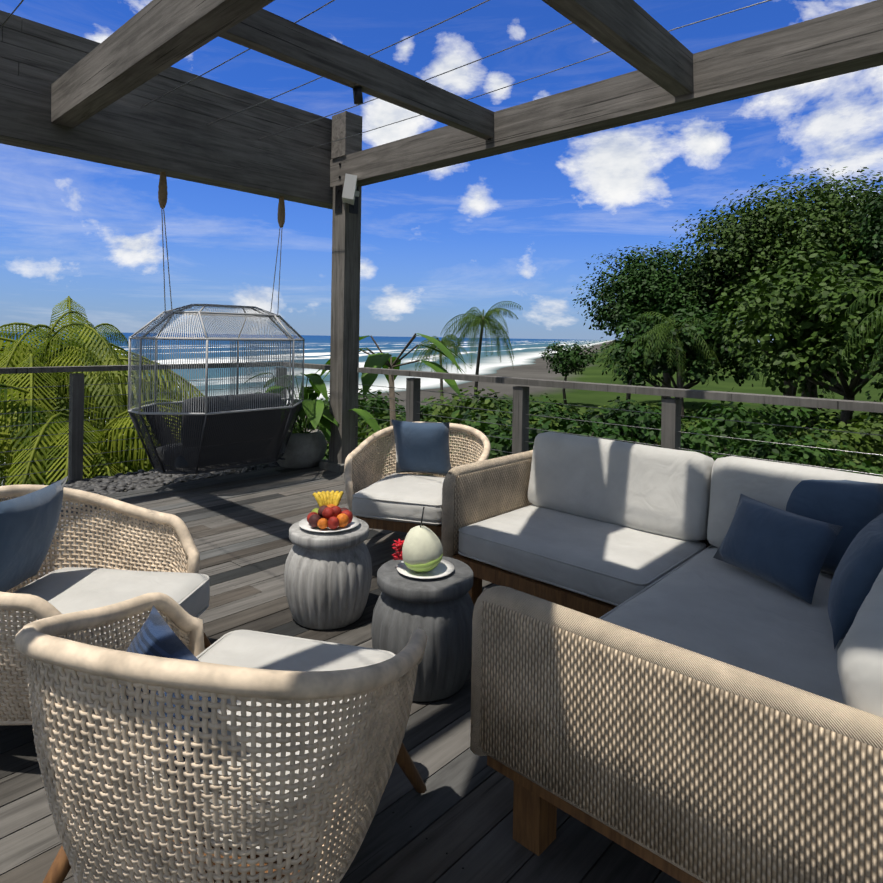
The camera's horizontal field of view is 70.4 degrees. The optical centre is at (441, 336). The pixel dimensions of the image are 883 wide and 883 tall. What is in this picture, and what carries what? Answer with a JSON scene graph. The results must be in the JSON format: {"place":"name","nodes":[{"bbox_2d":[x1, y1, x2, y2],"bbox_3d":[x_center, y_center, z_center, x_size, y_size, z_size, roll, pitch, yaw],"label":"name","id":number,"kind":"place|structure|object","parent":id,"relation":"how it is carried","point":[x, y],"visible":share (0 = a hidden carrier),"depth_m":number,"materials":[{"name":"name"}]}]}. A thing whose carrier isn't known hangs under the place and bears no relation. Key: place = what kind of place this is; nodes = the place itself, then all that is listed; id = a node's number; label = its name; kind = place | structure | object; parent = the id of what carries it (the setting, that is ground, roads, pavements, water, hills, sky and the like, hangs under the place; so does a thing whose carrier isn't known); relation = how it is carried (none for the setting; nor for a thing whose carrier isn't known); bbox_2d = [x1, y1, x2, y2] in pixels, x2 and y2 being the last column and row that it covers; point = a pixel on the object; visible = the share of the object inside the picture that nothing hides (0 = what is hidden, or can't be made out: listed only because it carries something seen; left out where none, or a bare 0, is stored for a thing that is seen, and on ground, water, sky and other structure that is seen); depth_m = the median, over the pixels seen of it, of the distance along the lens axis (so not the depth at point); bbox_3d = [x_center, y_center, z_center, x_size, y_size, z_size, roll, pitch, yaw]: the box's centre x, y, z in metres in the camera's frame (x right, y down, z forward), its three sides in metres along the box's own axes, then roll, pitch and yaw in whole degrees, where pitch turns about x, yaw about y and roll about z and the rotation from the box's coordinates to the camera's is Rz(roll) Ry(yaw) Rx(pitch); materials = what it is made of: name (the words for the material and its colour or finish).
{"place":"outdoors","nodes":[
{"label":"outdoors","id":0,"kind":"place"},
{"bbox_2d":[0,296,203,485],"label":"palms","id":1,"kind":"object","parent":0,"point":[84,347],"depth_m":9.93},
{"bbox_2d":[10,632,211,703],"bbox_3d":[-1.384,1.297,2.392,0.790,0.286,0.800,1,0,5],"label":"armchair seat frame","id":2,"kind":"object","parent":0,"point":[207,643],"depth_m":2.69,"materials":[{"name":"brown wood"}]},
{"bbox_2d":[329,183,361,463],"bbox_3d":[-1.052,-0.143,6.839,0.220,3.000,0.220,1,0,43],"label":"pergola post","id":3,"kind":"object","parent":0,"point":[345,303],"visible":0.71,"depth_m":6.76,"materials":[{"name":"grey wood"}]},
{"bbox_2d":[315,333,469,473],"bbox_3d":[-0.766,4.696,7.999,2.181,9.497,1.798,1,0,43],"label":"palm tree","id":4,"kind":"object","parent":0,"point":[378,360],"depth_m":7.83,"materials":[{"name":"green plant"}]},
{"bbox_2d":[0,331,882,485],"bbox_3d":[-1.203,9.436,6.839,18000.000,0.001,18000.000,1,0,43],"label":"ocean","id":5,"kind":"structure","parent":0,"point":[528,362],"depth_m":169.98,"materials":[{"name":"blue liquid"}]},
{"bbox_2d":[0,0,882,341],"label":"sky","id":6,"kind":"structure","parent":0,"point":[419,240],"materials":[{"name":"blue"}]},
{"bbox_2d":[302,388,882,476],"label":"shrubs","id":7,"kind":"object","parent":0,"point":[760,450],"depth_m":21.05,"materials":[{"name":"green plant"}]},
{"bbox_2d":[403,396,793,476],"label":"shrub leaves","id":8,"kind":"object","parent":7,"relation":"attached to","point":[640,419],"visible":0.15,"depth_m":26.97,"materials":[{"name":"green plant"}]},
{"bbox_2d":[326,386,882,475],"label":"shrub leaves","id":9,"kind":"object","parent":7,"relation":"attached to","point":[867,443],"visible":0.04,"depth_m":22.80,"materials":[{"name":"green plant"}]},
{"bbox_2d":[411,301,842,417],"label":"palms","id":10,"kind":"object","parent":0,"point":[468,324],"depth_m":48.29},
{"bbox_2d":[539,185,882,469],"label":"big trees","id":11,"kind":"object","parent":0,"point":[645,287],"depth_m":51.04,"materials":[{"name":"green plant"}]},
{"bbox_2d":[666,165,882,397],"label":"tree","id":12,"kind":"object","parent":11,"relation":"on","point":[803,297],"visible":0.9,"depth_m":40.44,"materials":[{"name":"green plant"}]},
{"bbox_2d":[852,321,882,423],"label":"tree leaves","id":13,"kind":"object","parent":11,"relation":"attached to","point":[879,362],"visible":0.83,"depth_m":28.75,"materials":[{"name":"green plant"}]},
{"bbox_2d":[840,287,882,378],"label":"palm fronds","id":14,"kind":"object","parent":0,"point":[863,320],"visible":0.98,"depth_m":27.71,"materials":[{"name":"green plant"}]},
{"bbox_3d":[-1.193,5.458,-2.477,15.460,7.955,14.220,1,0,43],"label":"building mass","id":15,"kind":"object","parent":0,"visible":0},
{"bbox_2d":[3,459,279,501],"bbox_3d":[-4.793,1.393,4.203,0.867,0.079,9.175,1,0,43],"label":"pebble bed","id":16,"kind":"object","parent":15,"relation":"on","point":[118,483],"visible":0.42,"depth_m":6.14,"materials":[{"name":"grey gravel"}]},
{"bbox_3d":[-0.845,1.472,-2.101,13.550,0.010,13.160,1,0,43],"label":"deck substrate","id":17,"kind":"object","parent":15,"relation":"on","visible":0},
{"bbox_2d":[0,459,680,882],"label":"deck planks","id":18,"kind":"object","parent":17,"relation":"on","point":[460,811],"visible":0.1,"depth_m":2.10,"materials":[{"name":"grey wood"}]},
{"bbox_2d":[0,484,199,724],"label":"armchair rim","id":19,"kind":"object","parent":18,"relation":"on","point":[40,607],"visible":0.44,"depth_m":2.74,"materials":[{"name":"beige wicker"}]},
{"bbox_2d":[0,496,187,721],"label":"armchair wicker backrest","id":20,"kind":"object","parent":19,"relation":"on","point":[14,697],"visible":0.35,"depth_m":2.80,"materials":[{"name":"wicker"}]},
{"bbox_2d":[0,567,209,674],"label":"seat cushion","id":21,"kind":"object","parent":19,"relation":"on","point":[65,590],"visible":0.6,"depth_m":2.47,"materials":[{"name":"white fabric"}]},
{"bbox_2d":[0,476,67,591],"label":"throw pillow","id":22,"kind":"object","parent":21,"relation":"on","point":[28,523],"visible":1,"depth_m":2.33,"materials":[{"name":"blue fabric"}]},
{"bbox_2d":[15,592,427,882],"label":"armchair rim","id":23,"kind":"object","parent":18,"relation":"on","point":[38,640],"visible":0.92,"depth_m":1.29,"materials":[{"name":"beige wicker"}]},
{"bbox_2d":[42,742,425,882],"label":"teak armchair frame","id":24,"kind":"object","parent":18,"relation":"on","point":[59,869],"visible":0.06,"depth_m":1.50,"materials":[{"name":"brown wood"}]},
{"bbox_2d":[26,609,418,882],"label":"armchair wicker backrest","id":25,"kind":"object","parent":24,"relation":"attached to","point":[102,840],"visible":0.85,"depth_m":1.30,"materials":[{"name":"beige wicker"}]},
{"bbox_2d":[84,630,394,854],"bbox_3d":[-0.515,1.080,1.777,0.634,0.191,0.704,1,0,15],"label":"seat cushion","id":26,"kind":"object","parent":24,"relation":"on","point":[254,649],"visible":0.31,"depth_m":1.92,"materials":[{"name":"white fabric"}]},
{"bbox_2d":[112,605,220,787],"bbox_3d":[-0.713,0.897,1.602,0.519,0.234,0.164,1,0,43],"label":"throw pillow","id":27,"kind":"object","parent":26,"relation":"on","point":[156,635],"visible":0.25,"depth_m":1.64,"materials":[{"name":"blue fabric"}]},
{"bbox_2d":[68,521,463,868],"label":"deck screws","id":28,"kind":"object","parent":18,"relation":"on","point":[335,639],"visible":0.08,"depth_m":2.51,"materials":[{"name":"grey metal"}]},
{"bbox_2d":[277,428,326,467],"bbox_3d":[-1.591,1.259,7.015,0.610,0.420,0.610,1,0,43],"label":"planter bowl","id":29,"kind":"object","parent":18,"relation":"on","point":[305,450],"visible":0.6,"depth_m":6.78,"materials":[{"name":"stone"}]},
{"bbox_2d":[249,373,380,441],"bbox_3d":[-1.539,0.778,7.017,1.923,0.752,1.716,1,0,1],"label":"planter plant","id":30,"kind":"object","parent":29,"relation":"in","point":[314,411],"visible":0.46,"depth_m":6.71,"materials":[{"name":"green plant"}]},
{"bbox_2d":[284,519,371,629],"bbox_3d":[-0.585,1.214,3.250,0.450,0.460,0.450,1,0,43],"label":"side table","id":31,"kind":"object","parent":18,"relation":"on","point":[327,577],"visible":0.81,"depth_m":3.08,"materials":[{"name":"grey concrete"}]},
{"bbox_2d":[298,516,359,532],"bbox_3d":[-0.581,0.973,3.250,0.316,0.022,0.316,1,0,43],"label":"fruit plate","id":32,"kind":"object","parent":31,"relation":"on","point":[305,525],"visible":0.48,"depth_m":3.20,"materials":[{"name":"white ceramic"}]},
{"bbox_2d":[307,505,352,528],"bbox_3d":[-0.573,0.925,3.244,0.198,0.098,0.238,1,0,43],"label":"fruit","id":33,"kind":"object","parent":32,"relation":"on","point":[330,514],"depth_m":3.20,"materials":[{"name":"red food"}]},
{"bbox_2d":[312,490,343,506],"bbox_3d":[-0.601,0.867,3.327,0.091,0.087,0.165,1,0,74],"label":"yellow fruit","id":34,"kind":"object","parent":33,"relation":"on","point":[322,498],"visible":0.85,"depth_m":3.31,"materials":[{"name":"yellow food"}]},
{"bbox_2d":[317,504,348,528],"bbox_3d":[-0.561,0.925,3.258,0.226,0.096,0.158,1,0,82],"label":"orange fruit","id":35,"kind":"object","parent":32,"relation":"on","point":[343,518],"visible":0.54,"depth_m":3.17,"materials":[{"name":"orange food"}]},
{"bbox_2d":[319,459,344,472],"bbox_3d":[-1.076,1.397,6.839,0.360,0.080,0.360,1,0,43],"label":"post pedestal","id":36,"kind":"object","parent":18,"relation":"on","point":[328,465],"visible":0.5,"depth_m":6.70,"materials":[{"name":"concrete"}]},
{"bbox_2d":[335,138,490,213],"bbox_3d":[0.929,-1.574,3.282,8.332,0.544,2.702,1,0,43],"label":"pergola hardware","id":37,"kind":"object","parent":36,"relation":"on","point":[353,209],"visible":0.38,"depth_m":6.75,"materials":[{"name":"black metal"}]},
{"bbox_2d":[0,0,692,209],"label":"pergola beams","id":38,"kind":"structure","parent":37,"relation":"on","point":[633,33],"depth_m":4.86,"materials":[{"name":"grey wood"}]},
{"bbox_2d":[0,10,361,159],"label":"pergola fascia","id":39,"kind":"structure","parent":38,"relation":"on","point":[33,50],"depth_m":5.81,"materials":[{"name":"grey wood"}]},
{"bbox_2d":[128,304,304,414],"bbox_3d":[-2.125,0.186,6.122,1.061,0.987,1.700,1,0,43],"label":"swing frame","id":40,"kind":"object","parent":38,"relation":"hanging from","point":[206,337],"visible":0.79,"depth_m":5.76,"materials":[{"name":"grey metal"}]},
{"bbox_2d":[129,304,303,412],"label":"hanging chair cords","id":41,"kind":"object","parent":40,"relation":"attached to","point":[254,346],"visible":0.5,"depth_m":5.77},
{"bbox_2d":[158,172,284,227],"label":"jute knots","id":42,"kind":"object","parent":38,"relation":"hanging from","point":[162,194],"visible":0.98,"depth_m":5.66,"materials":[{"name":"brown fabric"}]},
{"bbox_2d":[161,207,281,314],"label":"hanging ropes","id":43,"kind":"object","parent":42,"relation":"hanging from","point":[168,263],"visible":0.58,"depth_m":5.73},
{"bbox_2d":[128,399,301,474],"bbox_3d":[-2.137,0.948,6.122,1.057,0.564,1.697,1,0,43],"label":"swing frame","id":44,"kind":"object","parent":43,"relation":"hanging from","point":[199,453],"visible":0.38,"depth_m":5.67,"materials":[{"name":"black metal"}]},
{"bbox_2d":[130,400,300,471],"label":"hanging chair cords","id":45,"kind":"object","parent":44,"relation":"attached to","point":[162,431],"visible":0.62,"depth_m":5.73,"materials":[{"name":"black fabric"}]},
{"bbox_2d":[155,393,285,467],"bbox_3d":[-2.136,0.880,6.122,0.560,0.660,1.120,1,0,43],"label":"seat cushion","id":46,"kind":"object","parent":44,"relation":"in","point":[225,403],"visible":0.31,"depth_m":5.87,"materials":[{"name":"black fabric"}]},
{"bbox_2d":[353,87,362,104],"bbox_3d":[-0.574,-1.664,4.305,0.064,0.124,0.077,1,0,43],"label":"spot light","id":47,"kind":"object","parent":38,"relation":"attached to","point":[357,96],"visible":0.96,"depth_m":4.28,"materials":[{"name":"black plastic"}]},
{"bbox_2d":[0,0,770,150],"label":"overhead wires","id":48,"kind":"object","parent":38,"relation":"on","point":[10,15],"visible":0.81,"depth_m":4.39,"materials":[{"name":"silver metal"}]},
{"bbox_2d":[51,0,882,187],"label":"pergola beams","id":49,"kind":"structure","parent":38,"relation":"on","point":[150,40],"depth_m":4.14,"materials":[{"name":"grey wood"}]},
{"bbox_2d":[342,174,358,204],"bbox_3d":[-0.961,-1.552,6.651,0.176,0.264,0.380,1,0,-7],"label":"flood light","id":50,"kind":"object","parent":37,"relation":"attached to","point":[350,193],"visible":0.93,"depth_m":6.46,"materials":[{"name":"white paint"}]},
{"bbox_2d":[356,516,441,538],"bbox_3d":[-0.179,1.315,4.279,0.800,0.286,0.790,1,0,18],"label":"armchair seat frame","id":51,"kind":"object","parent":18,"relation":"on","point":[390,525],"visible":0.12,"depth_m":3.98,"materials":[{"name":"brown wood"}]},
{"bbox_2d":[352,473,444,525],"bbox_3d":[-0.189,1.085,4.240,0.634,0.191,0.704,1,0,18],"label":"seat cushion","id":52,"kind":"object","parent":51,"relation":"on","point":[399,497],"visible":0.77,"depth_m":3.96,"materials":[{"name":"white fabric"}]},
{"bbox_2d":[391,419,450,475],"bbox_3d":[-0.140,0.801,4.510,0.430,0.411,0.183,1,0,14],"label":"throw pillow","id":53,"kind":"object","parent":52,"relation":"on","point":[422,447],"visible":0.98,"depth_m":4.45,"materials":[{"name":"blue fabric"}]},
{"bbox_2d":[344,421,490,516],"bbox_3d":[-0.140,0.969,4.386,0.959,0.644,0.803,1,0,18],"label":"armchair rim","id":54,"kind":"object","parent":18,"relation":"on","point":[372,438],"visible":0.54,"depth_m":4.41,"materials":[{"name":"beige wicker"}]},
{"bbox_2d":[352,430,483,493],"bbox_3d":[-0.140,0.978,4.385,0.920,0.601,0.767,1,0,18],"label":"armchair backrest","id":55,"kind":"object","parent":54,"relation":"attached to","point":[363,473],"visible":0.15,"depth_m":4.64,"materials":[{"name":"beige wicker"}]},
{"bbox_2d":[371,556,473,701],"bbox_3d":[-0.072,1.222,2.655,0.450,0.460,0.449,1,0,43],"label":"side table","id":56,"kind":"object","parent":18,"relation":"on","point":[439,611],"visible":0.75,"depth_m":2.49,"materials":[{"name":"grey concrete"}]},
{"bbox_2d":[402,507,442,572],"bbox_3d":[-0.079,0.847,2.651,0.172,0.278,0.174,1,0,43],"label":"coconut","id":57,"kind":"object","parent":56,"relation":"on","point":[422,549],"visible":1,"depth_m":2.59,"materials":[{"name":"white food"}]},
{"bbox_2d":[392,539,403,559],"bbox_3d":[-0.170,0.905,2.670,0.088,0.105,0.089,1,0,43],"label":"ginger flower","id":58,"kind":"object","parent":57,"relation":"on","point":[398,548],"visible":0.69,"depth_m":2.65,"materials":[{"name":"red plant"}]},
{"bbox_2d":[397,559,453,578],"bbox_3d":[-0.068,0.984,2.655,0.246,0.016,0.246,1,0,43],"label":"plate","id":59,"kind":"object","parent":56,"relation":"on","point":[443,568],"visible":0.56,"depth_m":2.63,"materials":[{"name":"white ceramic"}]},
{"bbox_2d":[0,362,882,480],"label":"deck railing","id":60,"kind":"object","parent":18,"relation":"on","point":[671,425],"visible":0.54,"depth_m":5.31,"materials":[{"name":"grey wood"}]},
{"bbox_2d":[0,377,882,477],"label":"rail cables","id":61,"kind":"object","parent":60,"relation":"attached to","point":[438,416],"depth_m":5.61,"materials":[{"name":"grey metal"}]},
{"bbox_2d":[453,552,702,882],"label":"sofa wooden base","id":62,"kind":"object","parent":18,"relation":"on","point":[535,806],"visible":0.21,"depth_m":1.79,"materials":[{"name":"brown wood"}]},
{"bbox_2d":[441,450,882,882],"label":"sofa panel rims","id":63,"kind":"object","parent":62,"relation":"on","point":[843,719],"visible":0.35,"depth_m":1.48,"materials":[{"name":"beige wicker"}]},
{"bbox_2d":[447,459,882,882],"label":"woven sofa panels","id":64,"kind":"object","parent":62,"relation":"on","point":[708,783],"visible":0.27,"depth_m":1.41,"materials":[{"name":"beige wicker"}]},
{"bbox_2d":[458,432,882,717],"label":"sofa cushions","id":65,"kind":"object","parent":62,"relation":"on","point":[625,528],"visible":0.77,"depth_m":2.91,"materials":[{"name":"white fabric"}]},
{"bbox_2d":[713,479,882,648],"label":"throw pillows","id":66,"kind":"object","parent":65,"relation":"on","point":[835,527],"visible":0.83,"depth_m":2.55,"materials":[{"name":"blue fabric"}]}
]}

